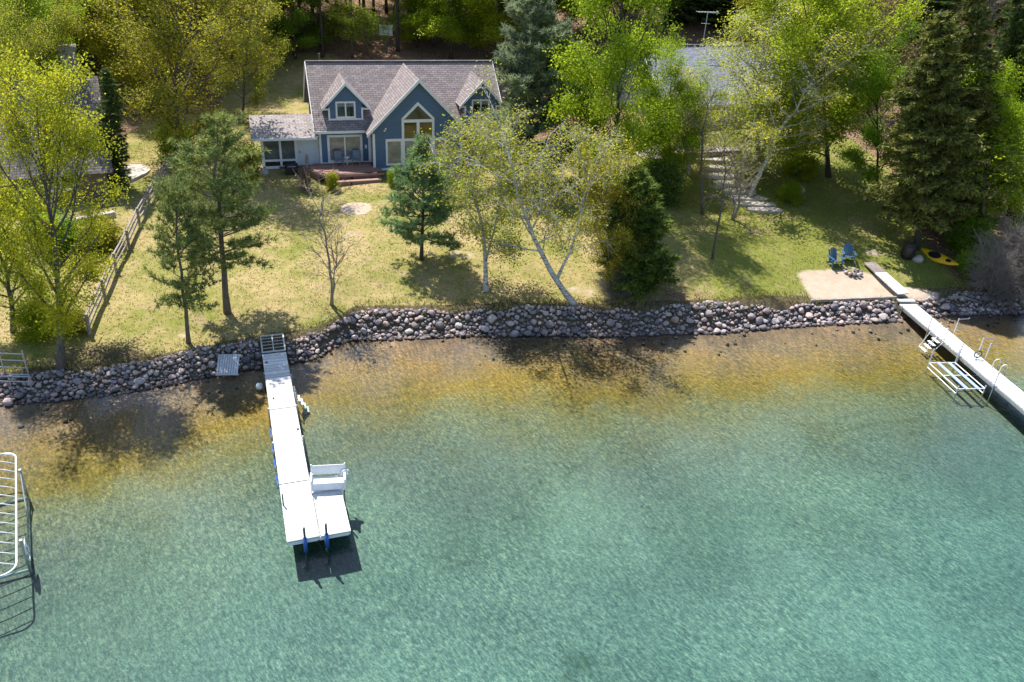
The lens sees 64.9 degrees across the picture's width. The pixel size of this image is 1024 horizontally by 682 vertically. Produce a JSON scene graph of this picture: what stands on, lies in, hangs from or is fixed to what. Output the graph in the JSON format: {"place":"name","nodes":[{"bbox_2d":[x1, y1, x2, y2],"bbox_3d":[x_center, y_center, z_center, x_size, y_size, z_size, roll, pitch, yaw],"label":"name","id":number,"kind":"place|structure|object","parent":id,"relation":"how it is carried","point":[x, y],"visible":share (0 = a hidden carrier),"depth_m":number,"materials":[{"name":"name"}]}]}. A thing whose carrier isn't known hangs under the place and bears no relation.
{"place":"outdoors","nodes":[
{"label":"outdoors","id":0,"kind":"place"},
{"bbox_2d":[0,310,1023,681],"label":"lake bed","id":1,"kind":"object","parent":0,"point":[798,504],"visible":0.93,"depth_m":32.21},
{"bbox_2d":[0,453,32,578],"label":"boat lift","id":2,"kind":"object","parent":1,"relation":"on","point":[27,552],"visible":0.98,"depth_m":28.72,"materials":[{"name":"metal"}]},
{"bbox_2d":[260,333,350,568],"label":"pier","id":3,"kind":"structure","parent":1,"relation":"on","point":[299,515],"depth_m":31.95,"materials":[{"name":"metal"}]},
{"bbox_2d":[309,463,346,493],"bbox_3d":[-7.107,5.317,31.126,1.400,0.956,0.665,-2,29,-9],"label":"bench","id":4,"kind":"object","parent":3,"relation":"on","point":[327,483],"visible":0.98,"depth_m":31.11,"materials":[{"name":"white plastic"}]},
{"bbox_2d":[925,349,985,401],"bbox_3d":[23.272,1.898,42.150,1.557,1.885,2.780,0,29,-7],"label":"launch cradle","id":5,"kind":"object","parent":1,"relation":"on","point":[964,386],"visible":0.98,"depth_m":42.08,"materials":[{"name":"white metal"}]},
{"bbox_2d":[896,299,1023,442],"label":"dock","id":6,"kind":"object","parent":1,"relation":"on","point":[1004,387],"visible":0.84,"depth_m":43.19,"materials":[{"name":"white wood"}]},
{"bbox_2d":[916,323,948,357],"bbox_3d":[23.366,0.041,44.856,0.990,2.070,0.679,0,29,-7],"label":"boarding ladder","id":7,"kind":"object","parent":6,"relation":"attached to","point":[927,346],"visible":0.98,"depth_m":44.83,"materials":[{"name":"white metal"}]},
{"bbox_2d":[0,0,1023,405],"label":"ground","id":8,"kind":"structure","parent":0,"point":[822,280],"depth_m":49.94,"materials":[{"name":"green plant"}]},
{"bbox_2d":[0,350,29,375],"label":"pipe railing","id":9,"kind":"object","parent":8,"relation":"on","point":[25,367],"visible":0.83,"depth_m":36.52,"materials":[{"name":"metal"}]},
{"bbox_2d":[0,137,57,333],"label":"broadleaf tree","id":10,"kind":"object","parent":8,"relation":"on","point":[11,299],"visible":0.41,"depth_m":37.91,"materials":[{"name":"green plant"}]},
{"bbox_2d":[3,297,54,348],"bbox_3d":[-23.419,-0.995,39.327,2.749,2.709,3.033,10,29,-7],"label":"shrub","id":11,"kind":"object","parent":8,"relation":"on","point":[28,325],"visible":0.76,"depth_m":38.84,"materials":[{"name":"green plant"}]},
{"bbox_2d":[0,0,95,77],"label":"broadleaf tree","id":12,"kind":"object","parent":8,"relation":"on","point":[33,10],"visible":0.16,"depth_m":55.32,"materials":[{"name":"green plant"}]},
{"bbox_2d":[0,0,96,109],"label":"broadleaf tree","id":13,"kind":"object","parent":8,"relation":"on","point":[38,46],"visible":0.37,"depth_m":52.31,"materials":[{"name":"green plant"}]},
{"bbox_2d":[20,207,84,259],"bbox_3d":[-26.472,-6.229,46.761,3.963,3.588,3.592,30,33,29],"label":"shrub","id":14,"kind":"object","parent":8,"relation":"on","point":[69,239],"visible":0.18,"depth_m":46.40,"materials":[{"name":"green plant"}]},
{"bbox_2d":[0,44,113,208],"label":"house","id":15,"kind":"structure","parent":8,"relation":"on","point":[92,103],"depth_m":52.62,"materials":[{"name":"grey"}]},
{"bbox_2d":[0,37,130,370],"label":"broadleaf tree","id":16,"kind":"object","parent":8,"relation":"on","point":[58,315],"visible":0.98,"depth_m":35.00,"materials":[{"name":"green plant"}]},
{"bbox_2d":[0,0,130,69],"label":"broadleaf tree","id":17,"kind":"object","parent":8,"relation":"on","point":[81,44],"visible":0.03,"depth_m":71.69,"materials":[{"name":"green plant"}]},
{"bbox_2d":[55,304,91,338],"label":"shrub","id":18,"kind":"object","parent":8,"relation":"on","point":[78,321],"visible":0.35,"depth_m":39.59,"materials":[{"name":"green plant"}]},
{"bbox_2d":[71,210,130,255],"bbox_3d":[-24.202,-6.215,47.251,3.280,3.067,2.973,14,29,7],"label":"shrub","id":19,"kind":"object","parent":8,"relation":"on","point":[113,237],"visible":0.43,"depth_m":47.09,"materials":[{"name":"green plant"}]},
{"bbox_2d":[48,0,173,68],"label":"broadleaf tree","id":20,"kind":"object","parent":8,"relation":"on","point":[91,18],"visible":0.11,"depth_m":70.45,"materials":[{"name":"green plant"}]},
{"bbox_2d":[94,67,132,190],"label":"spruce tree","id":21,"kind":"object","parent":8,"relation":"on","point":[109,105],"visible":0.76,"depth_m":52.61,"materials":[{"name":"green plant"}]},
{"bbox_2d":[61,0,179,105],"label":"broadleaf tree","id":22,"kind":"object","parent":8,"relation":"on","point":[113,62],"visible":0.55,"depth_m":67.30,"materials":[{"name":"green plant"}]},
{"bbox_2d":[83,152,178,334],"bbox_3d":[-22.930,-7.174,49.660,0.835,3.115,24.057,-1,29,-9],"label":"rail fence","id":23,"kind":"object","parent":8,"relation":"on","point":[127,239],"visible":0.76,"depth_m":46.80,"materials":[{"name":"grey wood"}]},
{"bbox_2d":[117,164,150,183],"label":"patio slab","id":24,"kind":"structure","parent":8,"relation":"on","point":[139,171],"depth_m":57.45,"materials":[{"name":"concrete"}]},
{"bbox_2d":[99,0,226,82],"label":"broadleaf tree","id":25,"kind":"object","parent":8,"relation":"on","point":[185,10],"visible":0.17,"depth_m":71.75,"materials":[{"name":"green plant"}]},
{"bbox_2d":[151,117,201,165],"bbox_3d":[-24.752,-14.517,59.137,3.880,4.603,3.516,25,33,27],"label":"shrub","id":26,"kind":"object","parent":8,"relation":"on","point":[164,151],"visible":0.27,"depth_m":58.75,"materials":[{"name":"green plant"}]},
{"bbox_2d":[138,173,226,343],"bbox_3d":[-15.688,-3.560,37.974,3.970,8.775,3.686,2,29,-8],"label":"pine tree","id":27,"kind":"object","parent":8,"relation":"on","point":[179,207],"visible":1,"depth_m":37.52,"materials":[{"name":"green plant"}]},
{"bbox_2d":[76,0,298,163],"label":"broadleaf tree","id":28,"kind":"object","parent":8,"relation":"on","point":[153,59],"visible":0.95,"depth_m":55.27,"materials":[{"name":"green plant"}]},
{"bbox_2d":[149,110,282,314],"bbox_3d":[-14.682,-6.175,39.952,6.251,10.756,6.012,-6,31,-21],"label":"pine tree","id":29,"kind":"object","parent":8,"relation":"on","point":[214,151],"visible":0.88,"depth_m":38.80,"materials":[{"name":"green plant"}]},
{"bbox_2d":[175,1,273,57],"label":"broadleaf tree","id":30,"kind":"object","parent":8,"relation":"on","point":[220,19],"visible":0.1,"depth_m":75.97,"materials":[{"name":"green plant"}]},
{"bbox_2d":[226,129,264,189],"bbox_3d":[-18.375,-12.216,55.852,2.538,5.021,2.800,-19,38,-38],"label":"shrub","id":31,"kind":"object","parent":8,"relation":"on","point":[249,161],"visible":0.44,"depth_m":55.43,"materials":[{"name":"green plant"}]},
{"bbox_2d":[199,0,296,116],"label":"broadleaf tree","id":32,"kind":"object","parent":8,"relation":"on","point":[260,78],"visible":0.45,"depth_m":67.89,"materials":[{"name":"green plant"}]},
{"bbox_2d":[279,163,302,175],"bbox_3d":[-16.096,-12.546,58.804,1.700,0.930,0.600,-6,30,-16],"label":"barbecue grill","id":33,"kind":"object","parent":8,"relation":"on","point":[291,168],"visible":0.94,"depth_m":58.57,"materials":[{"name":"black metal"}]},
{"bbox_2d":[246,0,336,58],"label":"broadleaf tree","id":34,"kind":"object","parent":8,"relation":"on","point":[297,19],"visible":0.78,"depth_m":77.72,"materials":[{"name":"green plant"}]},
{"bbox_2d":[294,164,315,192],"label":"shrub","id":35,"kind":"object","parent":8,"relation":"on","point":[303,175],"visible":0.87,"depth_m":55.88,"materials":[{"name":"green plant"}]},
{"bbox_2d":[284,0,352,43],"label":"broadleaf tree","id":36,"kind":"object","parent":8,"relation":"on","point":[329,9],"visible":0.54,"depth_m":81.73,"materials":[{"name":"green plant"}]},
{"bbox_2d":[318,0,324,57],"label":"pine tree","id":37,"kind":"object","parent":8,"relation":"on","point":[321,37],"visible":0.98,"depth_m":79.52,"materials":[{"name":"brown plant"}]},
{"bbox_2d":[286,172,375,305],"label":"sapling","id":38,"kind":"object","parent":8,"relation":"on","point":[332,280],"visible":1,"depth_m":41.64,"materials":[{"name":"green plant"}]},
{"bbox_2d":[325,165,339,191],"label":"shrub","id":39,"kind":"object","parent":8,"relation":"on","point":[332,178],"visible":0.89,"depth_m":56.29,"materials":[{"name":"green plant"}]},
{"bbox_2d":[305,154,383,186],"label":"deck","id":40,"kind":"structure","parent":8,"relation":"on","point":[358,173],"depth_m":58.58,"materials":[{"name":"brown wood"}]},
{"bbox_2d":[316,0,385,57],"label":"broadleaf tree","id":41,"kind":"object","parent":8,"relation":"on","point":[345,17],"visible":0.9,"depth_m":78.97,"materials":[{"name":"green plant"}]},
{"bbox_2d":[342,8,396,59],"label":"broadleaf tree","id":42,"kind":"object","parent":8,"relation":"on","point":[367,28],"visible":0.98,"depth_m":79.12,"materials":[{"name":"green plant"}]},
{"bbox_2d":[249,53,502,171],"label":"house","id":43,"kind":"structure","parent":8,"relation":"on","point":[376,113],"depth_m":59.70,"materials":[{"name":"blue wood"}]},
{"bbox_2d":[327,134,363,162],"bbox_3d":[-12.425,-14.315,59.972,2.680,2.110,0.110,-6,30,-16],"label":"sliding door","id":44,"kind":"structure","parent":43,"relation":"in","point":[346,143],"depth_m":59.87,"materials":[{"name":"white glass"}]},
{"bbox_2d":[360,0,405,32],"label":"broadleaf tree","id":45,"kind":"object","parent":8,"relation":"on","point":[380,5],"visible":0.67,"depth_m":84.27,"materials":[{"name":"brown plant"}]},
{"bbox_2d":[396,0,399,51],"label":"pine tree","id":46,"kind":"object","parent":8,"relation":"on","point":[397,36],"visible":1,"depth_m":81.82,"materials":[{"name":"brown plant"}]},
{"bbox_2d":[387,0,441,47],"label":"broadleaf tree","id":47,"kind":"object","parent":8,"relation":"on","point":[410,32],"visible":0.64,"depth_m":82.55,"materials":[{"name":"green plant"}]},
{"bbox_2d":[378,132,464,260],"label":"pine tree","id":48,"kind":"object","parent":8,"relation":"on","point":[426,203],"visible":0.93,"depth_m":45.95,"materials":[{"name":"green plant"}]},
{"bbox_2d":[401,0,496,59],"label":"maple tree","id":49,"kind":"object","parent":8,"relation":"on","point":[452,30],"visible":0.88,"depth_m":79.71,"materials":[{"name":"green plant"}]},
{"bbox_2d":[408,0,561,46],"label":"maple tree","id":50,"kind":"object","parent":8,"relation":"on","point":[456,9],"visible":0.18,"depth_m":82.24,"materials":[{"name":"green plant"}]},
{"bbox_2d":[456,0,522,56],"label":"maple tree","id":51,"kind":"object","parent":8,"relation":"on","point":[496,18],"visible":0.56,"depth_m":80.17,"materials":[{"name":"green plant"}]},
{"bbox_2d":[411,109,573,292],"bbox_3d":[-1.498,-7.362,43.899,7.704,10.418,7.751,-10,32,-23],"label":"birch tree","id":52,"kind":"object","parent":8,"relation":"on","point":[482,230],"visible":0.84,"depth_m":43.32,"materials":[{"name":"green plant"}]},
{"bbox_2d":[0,291,1023,420],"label":"rubble","id":53,"kind":"object","parent":8,"relation":"on","point":[553,332],"visible":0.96,"depth_m":44.31,"materials":[{"name":"grey stone"}]},
{"bbox_2d":[216,354,240,375],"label":"slatted ramp","id":54,"kind":"structure","parent":53,"relation":"on","point":[220,364],"depth_m":38.79,"materials":[{"name":"metal"}]},
{"bbox_2d":[478,0,585,182],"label":"pine tree","id":55,"kind":"object","parent":8,"relation":"on","point":[533,81],"visible":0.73,"depth_m":54.53,"materials":[{"name":"green plant"}]},
{"bbox_2d":[440,60,639,306],"bbox_3d":[1.686,-7.635,42.270,10.279,13.816,7.964,-4,29,4],"label":"birch tree","id":56,"kind":"object","parent":8,"relation":"on","point":[569,298],"visible":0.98,"depth_m":41.97,"materials":[{"name":"green plant"}]},
{"bbox_2d":[549,0,616,41],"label":"broadleaf tree","id":57,"kind":"object","parent":8,"relation":"on","point":[567,13],"visible":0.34,"depth_m":84.05,"materials":[{"name":"green plant"}]},
{"bbox_2d":[539,28,631,181],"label":"broadleaf tree","id":58,"kind":"object","parent":8,"relation":"on","point":[569,149],"visible":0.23,"depth_m":57.22,"materials":[{"name":"green plant"}]},
{"bbox_2d":[563,127,654,288],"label":"broadleaf tree","id":59,"kind":"object","parent":8,"relation":"on","point":[610,196],"visible":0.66,"depth_m":44.06,"materials":[{"name":"green plant"}]},
{"bbox_2d":[531,0,689,180],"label":"maple tree","id":60,"kind":"object","parent":8,"relation":"on","point":[626,50],"visible":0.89,"depth_m":52.46,"materials":[{"name":"green plant"}]},
{"bbox_2d":[594,265,633,302],"bbox_3d":[5.936,-3.334,46.346,2.883,2.818,2.970,2,30,20],"label":"shrub","id":61,"kind":"object","parent":8,"relation":"on","point":[627,292],"visible":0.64,"depth_m":46.03,"materials":[{"name":"green plant"}]},
{"bbox_2d":[597,0,665,38],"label":"broadleaf tree","id":62,"kind":"object","parent":8,"relation":"on","point":[619,3],"visible":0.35,"depth_m":84.33,"materials":[{"name":"green plant"}]},
{"bbox_2d":[595,164,681,299],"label":"cedar tree","id":63,"kind":"object","parent":8,"relation":"on","point":[650,271],"visible":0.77,"depth_m":45.13,"materials":[{"name":"green plant"}]},
{"bbox_2d":[620,0,687,28],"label":"broadleaf tree","id":64,"kind":"object","parent":8,"relation":"on","point":[671,2],"visible":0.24,"depth_m":84.51,"materials":[{"name":"green plant"}]},
{"bbox_2d":[637,147,691,210],"bbox_3d":[10.774,-11.368,57.380,4.009,4.828,4.424,-7,29,-2],"label":"shrub","id":65,"kind":"object","parent":8,"relation":"on","point":[668,179],"visible":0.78,"depth_m":56.62,"materials":[{"name":"green plant"}]},
{"bbox_2d":[616,20,738,176],"bbox_3d":[11.501,-16.860,57.671,7.396,11.980,7.874,19,36,36],"label":"maple tree","id":66,"kind":"object","parent":8,"relation":"on","point":[669,151],"visible":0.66,"depth_m":56.95,"materials":[{"name":"green plant"}]},
{"bbox_2d":[656,0,711,25],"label":"spruce tree","id":67,"kind":"object","parent":8,"relation":"on","point":[680,18],"visible":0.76,"depth_m":86.91,"materials":[{"name":"green plant"}]},
{"bbox_2d":[635,144,741,162],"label":"deck","id":68,"kind":"structure","parent":8,"relation":"on","point":[722,152],"depth_m":63.23,"materials":[{"name":"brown wood"}]},
{"bbox_2d":[656,59,736,174],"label":"broadleaf tree","id":69,"kind":"object","parent":8,"relation":"on","point":[689,166],"visible":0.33,"depth_m":58.95,"materials":[{"name":"green plant"}]},
{"bbox_2d":[673,69,734,214],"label":"broadleaf tree","id":70,"kind":"object","parent":8,"relation":"on","point":[701,155],"visible":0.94,"depth_m":53.58,"materials":[{"name":"green plant"}]},
{"bbox_2d":[685,0,745,28],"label":"spruce tree","id":71,"kind":"object","parent":8,"relation":"on","point":[720,7],"visible":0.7,"depth_m":86.22,"materials":[{"name":"green plant"}]},
{"bbox_2d":[610,44,824,126],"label":"house","id":72,"kind":"structure","parent":8,"relation":"on","point":[691,49],"depth_m":70.06,"materials":[{"name":"stone"}]},
{"bbox_2d":[698,104,752,258],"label":"broadleaf tree","id":73,"kind":"object","parent":8,"relation":"on","point":[717,228],"visible":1,"depth_m":47.38,"materials":[{"name":"green plant"}]},
{"bbox_2d":[697,132,777,220],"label":"sapling","id":74,"kind":"object","parent":8,"relation":"on","point":[733,216],"visible":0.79,"depth_m":54.11,"materials":[{"name":"green plant"}]},
{"bbox_2d":[698,157,782,212],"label":"stone steps","id":75,"kind":"structure","parent":8,"relation":"on","point":[756,201],"depth_m":59.17,"materials":[{"name":"grey stone"}]},
{"bbox_2d":[686,0,845,176],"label":"willow tree","id":76,"kind":"object","parent":8,"relation":"on","point":[753,55],"visible":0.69,"depth_m":58.16,"materials":[{"name":"green plant"}]},
{"bbox_2d":[727,0,845,36],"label":"broadleaf tree","id":77,"kind":"object","parent":8,"relation":"on","point":[745,5],"visible":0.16,"depth_m":80.31,"materials":[{"name":"green plant"}]},
{"bbox_2d":[773,177,808,205],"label":"shrub","id":78,"kind":"object","parent":8,"relation":"on","point":[786,192],"visible":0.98,"depth_m":58.38,"materials":[{"name":"green plant"}]},
{"bbox_2d":[779,152,825,180],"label":"shrub","id":79,"kind":"object","parent":8,"relation":"on","point":[807,168],"visible":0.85,"depth_m":61.00,"materials":[{"name":"green plant"}]},
{"bbox_2d":[732,16,897,196],"bbox_3d":[20.108,-15.795,56.171,10.935,12.789,9.538,7,29,6],"label":"birch tree","id":80,"kind":"object","parent":8,"relation":"on","point":[770,131],"visible":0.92,"depth_m":55.17,"materials":[{"name":"green plant"}]},
{"bbox_2d":[733,0,933,177],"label":"maple tree","id":81,"kind":"object","parent":8,"relation":"on","point":[807,39],"visible":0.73,"depth_m":55.61,"materials":[{"name":"green plant"}]},
{"bbox_2d":[826,247,845,267],"bbox_3d":[20.622,-5.334,51.432,0.880,1.086,0.992,-4,30,-13],"label":"adirondack chair","id":82,"kind":"object","parent":8,"relation":"on","point":[833,256],"visible":1,"depth_m":51.55,"materials":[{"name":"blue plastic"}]},
{"bbox_2d":[841,243,856,262],"bbox_3d":[21.689,-5.684,51.881,0.880,1.086,0.992,7,29,8],"label":"adirondack chair","id":83,"kind":"object","parent":8,"relation":"on","point":[847,253],"visible":0.98,"depth_m":52.03,"materials":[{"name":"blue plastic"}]},
{"bbox_2d":[843,267,862,276],"bbox_3d":[21.664,-4.374,51.173,1.227,0.284,1.237,3,29,0],"label":"fire pit","id":84,"kind":"object","parent":8,"relation":"on","point":[856,273],"visible":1,"depth_m":51.01,"materials":[{"name":"grey stone"}]},
{"bbox_2d":[810,296,897,302],"bbox_3d":[20.629,-2.517,48.522,5.860,0.219,0.120,-3,29,-12],"label":"timber edging","id":85,"kind":"object","parent":8,"relation":"on","point":[850,299],"visible":1,"depth_m":48.45,"materials":[{"name":"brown wood"}]},
{"bbox_2d":[811,6,925,188],"bbox_3d":[26.104,-17.067,57.807,7.389,13.078,7.866,-19,28,-9],"label":"maple tree","id":86,"kind":"object","parent":8,"relation":"on","point":[873,133],"visible":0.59,"depth_m":57.62,"materials":[{"name":"green plant"}]},
{"bbox_2d":[812,0,938,114],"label":"broadleaf tree","id":87,"kind":"object","parent":8,"relation":"on","point":[906,55],"visible":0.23,"depth_m":70.41,"materials":[{"name":"green plant"}]},
{"bbox_2d":[863,262,909,294],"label":"boardwalk","id":88,"kind":"structure","parent":8,"relation":"on","point":[884,276],"depth_m":50.29,"materials":[{"name":"white wood"}]},
{"bbox_2d":[846,0,957,54],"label":"broadleaf tree","id":89,"kind":"object","parent":8,"relation":"on","point":[889,12],"visible":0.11,"depth_m":79.76,"materials":[{"name":"green plant"}]},
{"bbox_2d":[901,241,916,259],"bbox_3d":[25.866,-5.889,52.500,0.828,0.985,0.839,3,29,0],"label":"barrel","id":90,"kind":"object","parent":8,"relation":"on","point":[908,251],"visible":1,"depth_m":52.24,"materials":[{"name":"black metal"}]},
{"bbox_2d":[878,0,964,77],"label":"broadleaf tree","id":91,"kind":"object","parent":8,"relation":"on","point":[943,5],"visible":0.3,"depth_m":75.45,"materials":[{"name":"green plant"}]},
{"bbox_2d":[853,9,999,250],"bbox_3d":[25.937,-12.715,50.146,7.938,15.178,7.840,-15,29,-9],"label":"spruce tree","id":92,"kind":"object","parent":8,"relation":"on","point":[915,187],"visible":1,"depth_m":49.21,"materials":[{"name":"green plant"}]},
{"bbox_2d":[921,247,958,265],"bbox_3d":[27.775,-5.558,52.871,0.720,0.399,3.500,-44,41,-4],"label":"kayak","id":93,"kind":"object","parent":8,"relation":"on","point":[937,257],"visible":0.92,"depth_m":52.54,"materials":[{"name":"yellow plastic"}]},
{"bbox_2d":[950,247,986,280],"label":"shrub","id":94,"kind":"object","parent":8,"relation":"on","point":[962,265],"visible":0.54,"depth_m":51.41,"materials":[{"name":"green plant"}]},
{"bbox_2d":[937,211,1001,258],"bbox_3d":[30.208,-6.733,52.891,4.081,3.935,3.698,6,35,37],"label":"shrub","id":95,"kind":"object","parent":8,"relation":"on","point":[960,236],"visible":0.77,"depth_m":52.48,"materials":[{"name":"green plant"}]},
{"bbox_2d":[929,0,1022,229],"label":"spruce tree","id":96,"kind":"object","parent":8,"relation":"on","point":[975,41],"visible":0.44,"depth_m":49.97,"materials":[{"name":"green plant"}]},
{"bbox_2d":[954,0,1019,57],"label":"bare tree","id":97,"kind":"object","parent":8,"relation":"on","point":[994,2],"visible":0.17,"depth_m":76.88,"materials":[{"name":"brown plant"}]},
{"bbox_2d":[953,108,1023,221],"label":"broadleaf tree","id":98,"kind":"object","parent":8,"relation":"on","point":[1003,188],"visible":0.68,"depth_m":50.45,"materials":[{"name":"green plant"}]},
{"bbox_2d":[956,0,1023,34],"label":"broadleaf tree","id":99,"kind":"object","parent":8,"relation":"on","point":[995,26],"visible":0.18,"depth_m":81.83,"materials":[{"name":"green plant"}]},
{"bbox_2d":[959,49,1023,237],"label":"maple tree","id":100,"kind":"object","parent":8,"relation":"on","point":[1009,104],"visible":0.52,"depth_m":50.63,"materials":[{"name":"green plant"}]},
{"bbox_2d":[961,225,1023,311],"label":"shrub","id":101,"kind":"object","parent":8,"relation":"on","point":[989,264],"visible":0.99,"depth_m":49.20,"materials":[{"name":"plant"}]},
{"bbox_2d":[975,259,1023,315],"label":"shrub","id":102,"kind":"object","parent":8,"relation":"on","point":[1013,294],"visible":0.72,"depth_m":49.47,"materials":[{"name":"plant"}]},
{"bbox_2d":[981,0,1023,217],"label":"spruce tree","id":103,"kind":"object","parent":8,"relation":"on","point":[1009,41],"visible":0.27,"depth_m":52.41,"materials":[{"name":"green plant"}]},
{"bbox_2d":[991,211,1023,305],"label":"shrub","id":104,"kind":"object","parent":8,"relation":"on","point":[1019,234],"visible":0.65,"depth_m":49.24,"materials":[{"name":"plant"}]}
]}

